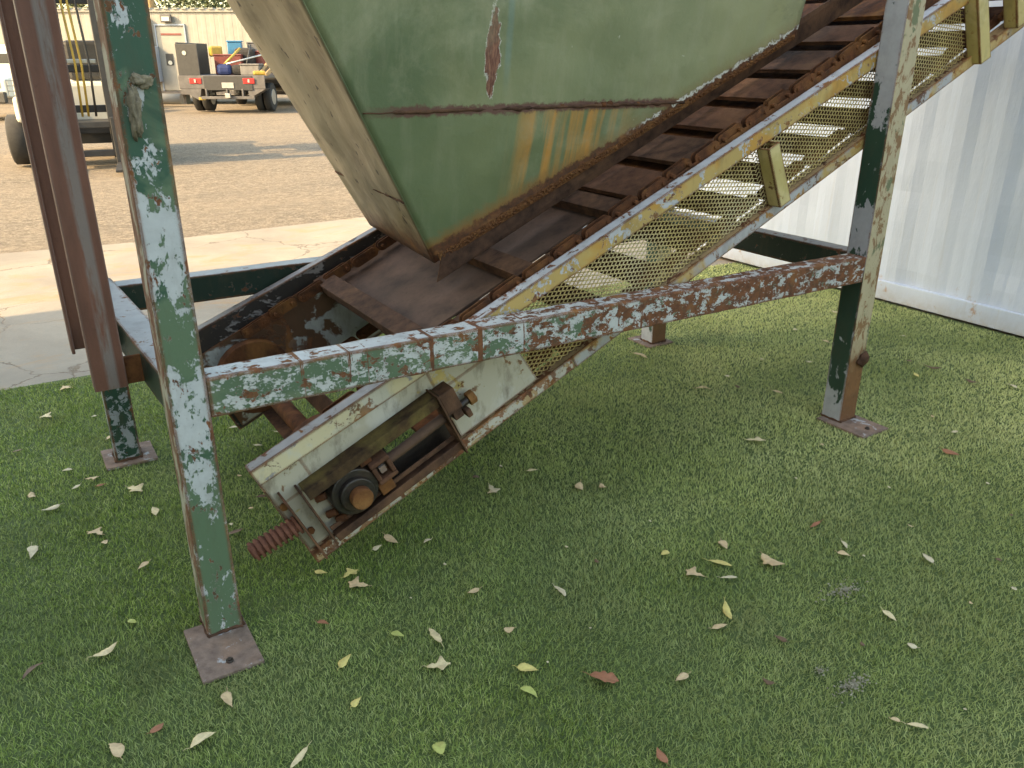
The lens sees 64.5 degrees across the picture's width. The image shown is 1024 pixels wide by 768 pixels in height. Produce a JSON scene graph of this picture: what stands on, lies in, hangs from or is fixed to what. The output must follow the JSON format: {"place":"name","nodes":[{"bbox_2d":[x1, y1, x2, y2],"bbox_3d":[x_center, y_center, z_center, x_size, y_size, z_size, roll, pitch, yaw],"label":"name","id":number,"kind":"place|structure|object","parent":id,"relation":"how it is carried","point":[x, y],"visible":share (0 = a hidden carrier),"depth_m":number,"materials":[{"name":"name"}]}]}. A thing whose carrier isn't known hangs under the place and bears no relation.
{"place":"outdoors","nodes":[
{"label":"outdoors","id":0,"kind":"place"},
{"bbox_2d":[58,0,230,7],"label":"sky","id":1,"kind":"structure","parent":0,"point":[173,4],"materials":[{"name":"white"}]},
{"bbox_2d":[148,0,154,7],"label":"utility pole","id":2,"kind":"object","parent":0,"point":[151,4],"depth_m":32.10,"materials":[{"name":"brown wood"}]},
{"bbox_2d":[0,95,363,253],"bbox_3d":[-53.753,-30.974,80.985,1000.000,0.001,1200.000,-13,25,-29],"label":"yard ground","id":3,"kind":"structure","parent":0,"point":[248,165],"depth_m":10.85,"materials":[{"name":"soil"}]},
{"bbox_2d":[0,44,15,102],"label":"pickup truck","id":4,"kind":"object","parent":3,"relation":"on","point":[5,73],"visible":0.06,"depth_m":20.81,"materials":[{"name":"white paint"}]},
{"bbox_2d":[5,0,122,172],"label":"forklift","id":5,"kind":"object","parent":3,"relation":"on","point":[87,75],"visible":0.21,"depth_m":11.84,"materials":[{"name":"white paint"}]},
{"bbox_2d":[56,4,82,7],"bbox_3d":[-21.582,-18.611,39.213,9.631,8.955,9.343,-15,27,-33],"label":"oak tree","id":6,"kind":"object","parent":3,"relation":"on","point":[79,5],"visible":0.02,"depth_m":38.66,"materials":[{"name":"green plant"}]},
{"bbox_2d":[0,8,285,103],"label":"site office","id":7,"kind":"structure","parent":3,"relation":"on","point":[207,26],"depth_m":27.52,"materials":[{"name":"beige metal"}]},
{"bbox_2d":[156,27,185,89],"bbox_3d":[-11.593,-11.149,27.812,0.947,2.000,0.068,0,22,0],"label":"door","id":8,"kind":"structure","parent":7,"relation":"in","point":[167,37],"depth_m":27.74,"materials":[{"name":"beige metal"}]},
{"bbox_2d":[69,0,221,7],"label":"oak tree","id":9,"kind":"object","parent":3,"relation":"on","point":[179,2],"visible":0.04,"depth_m":37.91,"materials":[{"name":"green plant"}]},
{"bbox_2d":[162,94,183,103],"bbox_3d":[-12.100,-9.499,27.007,2.200,0.331,0.340,0,22,0],"label":"concrete pipe","id":10,"kind":"object","parent":3,"relation":"on","point":[173,98],"visible":0.34,"depth_m":26.87,"materials":[{"name":"grey concrete"}]},
{"bbox_2d":[156,0,229,7],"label":"oak tree","id":11,"kind":"object","parent":3,"relation":"on","point":[214,2],"visible":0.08,"depth_m":36.65,"materials":[{"name":"green plant"}]},
{"bbox_2d":[175,42,280,110],"bbox_3d":[-8.347,-9.851,25.927,2.480,1.900,6.140,0,22,0],"label":"flatbed truck","id":12,"kind":"object","parent":3,"relation":"on","point":[200,84],"visible":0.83,"depth_m":23.37,"materials":[{"name":"grey metal"}]},
{"bbox_2d":[217,64,231,74],"bbox_3d":[-8.397,-9.185,23.683,0.420,0.300,0.350,-4,22,-11],"label":"tool bag","id":13,"kind":"object","parent":12,"relation":"on","point":[223,69],"visible":0.95,"depth_m":23.54,"materials":[{"name":"blue fabric"}]},
{"bbox_2d":[223,47,240,63],"bbox_3d":[-8.222,-9.556,23.723,0.070,0.555,0.680,20,30,41],"label":"level bar","id":14,"kind":"object","parent":13,"relation":"on","point":[232,55],"visible":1,"depth_m":23.72,"materials":[{"name":"yellow plastic"}]},
{"bbox_2d":[226,54,260,64],"bbox_3d":[-7.772,-9.575,23.850,1.331,0.349,0.050,-16,27,-34],"label":"metal pipe","id":15,"kind":"object","parent":13,"relation":"on","point":[243,59],"visible":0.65,"depth_m":23.78,"materials":[{"name":"silver metal"}]},
{"bbox_2d":[213,54,243,74],"bbox_3d":[-8.497,-9.647,24.468,0.840,0.570,0.540,-1,22,-3],"label":"toolbox","id":16,"kind":"object","parent":12,"relation":"on","point":[220,59],"visible":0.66,"depth_m":24.18,"materials":[{"name":"red metal"}]},
{"bbox_2d":[208,46,222,56],"bbox_3d":[-8.967,-10.059,24.517,0.360,0.300,0.350,-12,25,-26],"label":"storage bin","id":17,"kind":"object","parent":16,"relation":"on","point":[212,50],"visible":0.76,"depth_m":24.37,"materials":[{"name":"yellow plastic"}]},
{"bbox_2d":[226,41,242,53],"bbox_3d":[-8.547,-10.371,25.038,0.460,0.430,0.440,-4,22,-11],"label":"storage bin","id":18,"kind":"object","parent":12,"relation":"on","point":[232,46],"visible":0.77,"depth_m":24.84,"materials":[{"name":"blue plastic"}]},
{"bbox_2d":[231,65,244,74],"bbox_3d":[-7.997,-9.213,23.780,0.450,0.280,0.350,-2,22,-5],"label":"tool bag","id":19,"kind":"object","parent":12,"relation":"on","point":[235,70],"visible":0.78,"depth_m":23.62,"materials":[{"name":"fabric"}]},
{"bbox_2d":[234,48,255,63],"bbox_3d":[-8.097,-9.842,24.712,0.600,0.750,0.600,-2,22,-5],"label":"tool bag","id":20,"kind":"object","parent":12,"relation":"on","point":[244,51],"visible":0.4,"depth_m":24.40,"materials":[{"name":"fabric"}]},
{"bbox_2d":[239,64,263,74],"bbox_3d":[-7.627,-9.227,23.774,0.590,0.310,0.490,0,22,0],"label":"metal bin","id":21,"kind":"object","parent":12,"relation":"on","point":[247,69],"visible":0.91,"depth_m":23.58,"materials":[{"name":"grey metal"}]},
{"bbox_2d":[246,42,257,50],"bbox_3d":[-7.897,-10.460,25.434,0.740,0.500,0.440,-2,22,-5],"label":"metal bin","id":22,"kind":"object","parent":12,"relation":"on","point":[252,45],"visible":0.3,"depth_m":25.19,"materials":[{"name":"grey metal"}]},
{"bbox_2d":[253,71,264,74],"bbox_3d":[-7.347,-9.046,23.578,0.350,0.120,0.200,-7,23,-16],"label":"yellow clamp","id":23,"kind":"object","parent":12,"relation":"on","point":[258,72],"visible":0.89,"depth_m":23.49,"materials":[{"name":"plastic"}]},
{"bbox_2d":[255,51,265,63],"bbox_3d":[-7.497,-10.009,24.861,0.740,0.390,0.540,2,22,5],"label":"toolbox","id":24,"kind":"object","parent":12,"relation":"on","point":[260,60],"visible":0.36,"depth_m":24.66,"materials":[{"name":"red metal"}]},
{"bbox_2d":[260,63,267,70],"bbox_3d":[-7.322,-9.766,24.473,0.100,0.766,2.328,0,22,-1],"label":"timber plank","id":25,"kind":"object","parent":12,"relation":"on","point":[265,66],"visible":0.35,"depth_m":23.86,"materials":[{"name":"beige wood"}]},
{"bbox_2d":[0,217,1023,389],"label":"concrete pavement","id":26,"kind":"structure","parent":0,"point":[34,345],"depth_m":6.04,"materials":[{"name":"beige concrete"}]},
{"bbox_2d":[0,262,1023,767],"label":"turf backing mat","id":27,"kind":"object","parent":26,"relation":"on","point":[396,656],"visible":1,"depth_m":2.48,"materials":[{"name":"green plastic"}]},
{"bbox_2d":[17,662,42,681],"bbox_3d":[-1.271,0.756,2.130,0.019,0.006,0.079,1,23,21],"label":"fallen leaf","id":28,"kind":"object","parent":27,"relation":"on","point":[29,669],"visible":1,"depth_m":2.13,"materials":[{"name":"plant"}]},
{"bbox_2d":[27,542,38,558],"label":"fallen leaf","id":29,"kind":"object","parent":27,"relation":"on","point":[32,550],"visible":1,"depth_m":2.65,"materials":[{"name":"white plant"}]},
{"bbox_2d":[42,503,64,509],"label":"fallen leaf","id":30,"kind":"object","parent":27,"relation":"on","point":[53,507],"visible":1,"depth_m":2.91,"materials":[{"name":"beige plant"}]},
{"bbox_2d":[87,527,104,534],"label":"fallen leaf","id":31,"kind":"object","parent":27,"relation":"on","point":[98,531],"visible":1,"depth_m":2.76,"materials":[{"name":"beige plant"}]},
{"bbox_2d":[87,642,116,658],"bbox_3d":[-1.108,0.725,2.195,0.033,0.011,0.089,7,24,38],"label":"fallen leaf","id":32,"kind":"object","parent":27,"relation":"on","point":[106,651],"visible":1,"depth_m":2.20,"materials":[{"name":"beige plant"}]},
{"bbox_2d":[109,743,124,759],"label":"fallen leaf","id":33,"kind":"object","parent":27,"relation":"on","point":[117,749],"visible":1,"depth_m":1.89,"materials":[{"name":"beige plant"}]},
{"bbox_2d":[127,618,135,622],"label":"fallen leaf","id":34,"kind":"object","parent":27,"relation":"on","point":[131,620],"visible":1,"depth_m":2.32,"materials":[{"name":"green plant"}]},
{"bbox_2d":[128,483,143,491],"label":"fallen leaf","id":35,"kind":"object","parent":27,"relation":"on","point":[136,488],"visible":1,"depth_m":3.03,"materials":[{"name":"beige plant"}]},
{"bbox_2d":[137,559,150,569],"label":"fallen leaf","id":36,"kind":"object","parent":27,"relation":"on","point":[143,564],"visible":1,"depth_m":2.58,"materials":[{"name":"beige plant"}]},
{"bbox_2d":[151,507,158,516],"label":"fallen leaf","id":37,"kind":"object","parent":27,"relation":"on","point":[155,510],"visible":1,"depth_m":2.88,"materials":[{"name":"beige plant"}]},
{"bbox_2d":[147,722,163,733],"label":"fallen leaf","id":38,"kind":"object","parent":27,"relation":"on","point":[158,727],"visible":1,"depth_m":1.95,"materials":[{"name":"brown plant"}]},
{"bbox_2d":[183,732,214,750],"bbox_3d":[-0.741,0.841,1.918,0.081,0.007,0.032,-26,29,-31],"label":"fallen leaf","id":39,"kind":"object","parent":27,"relation":"on","point":[198,738],"visible":1,"depth_m":1.92,"materials":[{"name":"beige plant"}]},
{"bbox_2d":[221,686,232,706],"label":"fallen leaf","id":40,"kind":"object","parent":27,"relation":"on","point":[226,696],"visible":1,"depth_m":2.04,"materials":[{"name":"beige plant"}]},
{"bbox_2d":[229,528,243,533],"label":"fallen leaf","id":41,"kind":"object","parent":27,"relation":"on","point":[234,531],"visible":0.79,"depth_m":2.76,"materials":[{"name":"brown plant"}]},
{"bbox_2d":[290,742,310,767],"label":"fallen leaf","id":42,"kind":"object","parent":27,"relation":"on","point":[299,757],"visible":1,"depth_m":1.87,"materials":[{"name":"beige plant"}]},
{"bbox_2d":[313,569,326,573],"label":"fallen leaf","id":43,"kind":"object","parent":27,"relation":"on","point":[320,571],"visible":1,"depth_m":2.54,"materials":[{"name":"yellow plant"}]},
{"bbox_2d":[316,620,328,623],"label":"fallen leaf","id":44,"kind":"object","parent":27,"relation":"on","point":[323,621],"visible":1,"depth_m":2.31,"materials":[{"name":"brown plant"}]},
{"bbox_2d":[337,654,350,669],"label":"fallen leaf","id":45,"kind":"object","parent":27,"relation":"on","point":[342,662],"visible":1,"depth_m":2.16,"materials":[{"name":"plant"}]},
{"bbox_2d":[343,568,357,577],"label":"fallen leaf","id":46,"kind":"object","parent":27,"relation":"on","point":[349,571],"visible":1,"depth_m":2.54,"materials":[{"name":"yellow plant"}]},
{"bbox_2d":[350,697,360,707],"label":"fallen leaf","id":47,"kind":"object","parent":27,"relation":"on","point":[354,703],"visible":1,"depth_m":2.03,"materials":[{"name":"yellow plant"}]},
{"bbox_2d":[348,576,371,587],"bbox_3d":[-0.467,0.608,2.484,0.068,0.014,0.050,-7,23,-16],"label":"fallen leaf","id":48,"kind":"object","parent":27,"relation":"on","point":[354,582],"visible":1,"depth_m":2.48,"materials":[{"name":"beige plant"}]},
{"bbox_2d":[371,545,380,550],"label":"fallen leaf","id":49,"kind":"object","parent":27,"relation":"on","point":[375,548],"visible":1,"depth_m":2.67,"materials":[{"name":"beige plant"}]},
{"bbox_2d":[382,532,397,542],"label":"fallen leaf","id":50,"kind":"object","parent":27,"relation":"on","point":[389,537],"visible":1,"depth_m":2.72,"materials":[{"name":"beige plant"}]},
{"bbox_2d":[388,630,403,635],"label":"fallen leaf","id":51,"kind":"object","parent":27,"relation":"on","point":[397,633],"visible":1,"depth_m":2.27,"materials":[{"name":"green plant"}]},
{"bbox_2d":[429,628,443,646],"bbox_3d":[-0.207,0.702,2.251,0.023,0.012,0.101,-15,21,-26],"label":"fallen leaf","id":52,"kind":"object","parent":27,"relation":"on","point":[435,635],"visible":1,"depth_m":2.26,"materials":[{"name":"beige plant"}]},
{"bbox_2d":[426,656,450,669],"bbox_3d":[-0.200,0.741,2.155,0.069,0.013,0.048,8,23,20],"label":"fallen leaf","id":53,"kind":"object","parent":27,"relation":"on","point":[441,663],"visible":1,"depth_m":2.15,"materials":[{"name":"beige plant"}]},
{"bbox_2d":[432,741,445,753],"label":"fallen leaf","id":54,"kind":"object","parent":27,"relation":"on","point":[439,747],"visible":1,"depth_m":1.89,"materials":[{"name":"green plant"}]},
{"bbox_2d":[467,587,480,592],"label":"fallen leaf","id":55,"kind":"object","parent":27,"relation":"on","point":[473,590],"visible":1,"depth_m":2.45,"materials":[{"name":"beige plant"}]},
{"bbox_2d":[488,484,499,492],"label":"fallen leaf","id":56,"kind":"object","parent":27,"relation":"on","point":[492,488],"visible":1,"depth_m":3.02,"materials":[{"name":"beige plant"}]},
{"bbox_2d":[504,627,516,632],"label":"fallen leaf","id":57,"kind":"object","parent":27,"relation":"on","point":[508,629],"visible":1,"depth_m":2.29,"materials":[{"name":"beige plant"}]},
{"bbox_2d":[0,0,1023,684],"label":"hopper conveyor","id":58,"kind":"object","parent":27,"relation":"on","point":[478,150],"visible":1,"depth_m":2.75,"materials":[{"name":"green metal"}]},
{"bbox_2d":[126,85,143,141],"bbox_3d":[-0.815,-0.584,1.757,0.030,0.122,0.032,-13,25,-29],"label":"mud nest","id":59,"kind":"object","parent":58,"relation":"attached to","point":[134,101],"visible":1,"depth_m":1.75,"materials":[{"name":"beige soil"}]},
{"bbox_2d":[129,72,153,89],"bbox_3d":[-0.796,-0.652,1.743,0.051,0.035,0.020,-13,25,-29],"label":"mud nest","id":60,"kind":"object","parent":58,"relation":"attached to","point":[142,82],"visible":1,"depth_m":1.74,"materials":[{"name":"beige soil"}]},
{"bbox_2d":[0,262,1023,767],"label":"turf blades","id":61,"kind":"object","parent":27,"relation":"on","point":[694,442],"visible":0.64,"depth_m":2.57,"materials":[{"name":"green plastic"}]},
{"bbox_2d":[27,492,35,497],"bbox_3d":[-1.770,0.409,2.986,0.027,0.008,0.037,-18,36,-41],"label":"leaf scrap","id":62,"kind":"object","parent":61,"relation":"on","point":[31,494],"visible":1,"depth_m":2.99,"materials":[{"name":"beige plant"}]},
{"bbox_2d":[513,662,537,670],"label":"fallen leaf","id":63,"kind":"object","parent":27,"relation":"on","point":[524,666],"visible":1,"depth_m":2.14,"materials":[{"name":"yellow plant"}]},
{"bbox_2d":[516,684,536,696],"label":"fallen leaf","id":64,"kind":"object","parent":27,"relation":"on","point":[530,689],"visible":1,"depth_m":2.06,"materials":[{"name":"green plant"}]},
{"bbox_2d":[552,583,565,595],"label":"fallen leaf","id":65,"kind":"object","parent":27,"relation":"on","point":[562,591],"visible":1,"depth_m":2.46,"materials":[{"name":"beige plant"}]},
{"bbox_2d":[575,480,582,489],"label":"fallen leaf","id":66,"kind":"object","parent":27,"relation":"on","point":[578,485],"visible":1,"depth_m":3.05,"materials":[{"name":"beige plant"}]},
{"bbox_2d":[585,671,618,682],"bbox_3d":[0.231,0.760,2.099,0.098,0.015,0.048,11,17,4],"label":"fallen leaf","id":67,"kind":"object","parent":27,"relation":"on","point":[610,677],"visible":1,"depth_m":2.11,"materials":[{"name":"brown plant"}]},
{"bbox_2d":[656,747,668,764],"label":"fallen leaf","id":68,"kind":"object","parent":27,"relation":"on","point":[661,756],"visible":1,"depth_m":1.87,"materials":[{"name":"brown plant"}]},
{"bbox_2d":[661,550,669,554],"bbox_3d":[0.499,0.549,2.641,0.030,0.005,0.022,-13,32,-10],"label":"leaf scrap","id":69,"kind":"object","parent":27,"relation":"on","point":[664,552],"visible":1,"depth_m":2.64,"materials":[{"name":"yellow plant"}]},
{"bbox_2d":[675,672,689,680],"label":"fallen leaf","id":70,"kind":"object","parent":27,"relation":"on","point":[682,675],"visible":1,"depth_m":2.11,"materials":[{"name":"beige plant"}]},
{"bbox_2d":[685,566,705,576],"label":"fallen leaf","id":71,"kind":"object","parent":27,"relation":"on","point":[691,571],"visible":1,"depth_m":2.54,"materials":[{"name":"beige plant"}]},
{"bbox_2d":[703,558,731,565],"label":"fallen leaf","id":72,"kind":"object","parent":27,"relation":"on","point":[721,562],"visible":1,"depth_m":2.59,"materials":[{"name":"yellow plant"}]},
{"bbox_2d":[711,624,727,628],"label":"fallen leaf","id":73,"kind":"object","parent":27,"relation":"on","point":[716,626],"visible":1,"depth_m":2.30,"materials":[{"name":"beige plant"}]},
{"bbox_2d":[718,540,727,548],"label":"fallen leaf","id":74,"kind":"object","parent":27,"relation":"on","point":[723,543],"visible":1,"depth_m":2.69,"materials":[{"name":"beige plant"}]},
{"bbox_2d":[717,575,736,577],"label":"fallen leaf","id":75,"kind":"object","parent":27,"relation":"on","point":[729,576],"visible":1,"depth_m":2.52,"materials":[{"name":"grey plant"}]},
{"bbox_2d":[723,597,731,618],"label":"fallen leaf","id":76,"kind":"object","parent":27,"relation":"on","point":[726,611],"visible":1,"depth_m":2.36,"materials":[{"name":"yellow plant"}]},
{"bbox_2d":[742,436,765,440],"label":"fallen leaf","id":77,"kind":"object","parent":27,"relation":"on","point":[757,438],"visible":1,"depth_m":3.42,"materials":[{"name":"beige plant"}]},
{"bbox_2d":[762,677,776,684],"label":"fallen leaf","id":78,"kind":"object","parent":27,"relation":"on","point":[768,682],"visible":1,"depth_m":2.09,"materials":[{"name":"brown plant"}]},
{"bbox_2d":[757,551,784,565],"bbox_3d":[0.821,0.561,2.598,0.059,0.015,0.112,-7,16,-33],"label":"fallen leaf","id":79,"kind":"object","parent":27,"relation":"on","point":[766,559],"visible":1,"depth_m":2.59,"materials":[{"name":"beige plant"}]},
{"bbox_2d":[774,635,787,641],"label":"fallen leaf","id":80,"kind":"object","parent":27,"relation":"on","point":[781,638],"visible":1,"depth_m":2.25,"materials":[{"name":"brown plant"}]},
{"bbox_2d":[810,520,821,526],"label":"fallen leaf","id":81,"kind":"object","parent":27,"relation":"on","point":[815,523],"visible":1,"depth_m":2.80,"materials":[{"name":"brown plant"}]},
{"bbox_2d":[815,666,827,675],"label":"dirt crumbs","id":82,"kind":"object","parent":27,"relation":"on","point":[819,670],"visible":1,"depth_m":2.14,"materials":[{"name":"grey soil"}]},
{"bbox_2d":[834,550,849,555],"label":"fallen leaf","id":83,"kind":"object","parent":27,"relation":"on","point":[842,552],"visible":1,"depth_m":2.64,"materials":[{"name":"beige plant"}]},
{"bbox_2d":[815,577,872,603],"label":"dirt crumbs","id":84,"kind":"object","parent":27,"relation":"on","point":[845,589],"visible":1,"depth_m":2.46,"materials":[{"name":"grey soil"}]},
{"bbox_2d":[827,672,876,706],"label":"dirt crumbs","id":85,"kind":"object","parent":27,"relation":"on","point":[853,684],"visible":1,"depth_m":2.09,"materials":[{"name":"grey soil"}]},
{"bbox_2d":[880,606,895,620],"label":"fallen leaf","id":86,"kind":"object","parent":27,"relation":"on","point":[889,614],"visible":1,"depth_m":2.35,"materials":[{"name":"beige plant"}]},
{"bbox_2d":[889,717,899,721],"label":"fallen leaf","id":87,"kind":"object","parent":27,"relation":"on","point":[895,719],"visible":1,"depth_m":1.98,"materials":[{"name":"beige plant"}]},
{"bbox_2d":[907,643,919,648],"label":"fallen leaf","id":88,"kind":"object","parent":27,"relation":"on","point":[912,645],"visible":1,"depth_m":2.23,"materials":[{"name":"beige plant"}]},
{"bbox_2d":[903,722,927,728],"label":"fallen leaf","id":89,"kind":"object","parent":27,"relation":"on","point":[916,724],"visible":1,"depth_m":1.96,"materials":[{"name":"beige plant"}]},
{"bbox_2d":[922,553,935,564],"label":"fallen leaf","id":90,"kind":"object","parent":27,"relation":"on","point":[928,558],"visible":1,"depth_m":2.61,"materials":[{"name":"white plant"}]},
{"bbox_2d":[939,447,958,454],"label":"fallen leaf","id":91,"kind":"object","parent":27,"relation":"on","point":[947,451],"visible":1,"depth_m":3.31,"materials":[{"name":"brown plant"}]},
{"bbox_2d":[675,0,1023,336],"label":"shipping container","id":92,"kind":"object","parent":26,"relation":"on","point":[953,247],"visible":0.19,"depth_m":4.90,"materials":[{"name":"white metal"}]}
]}

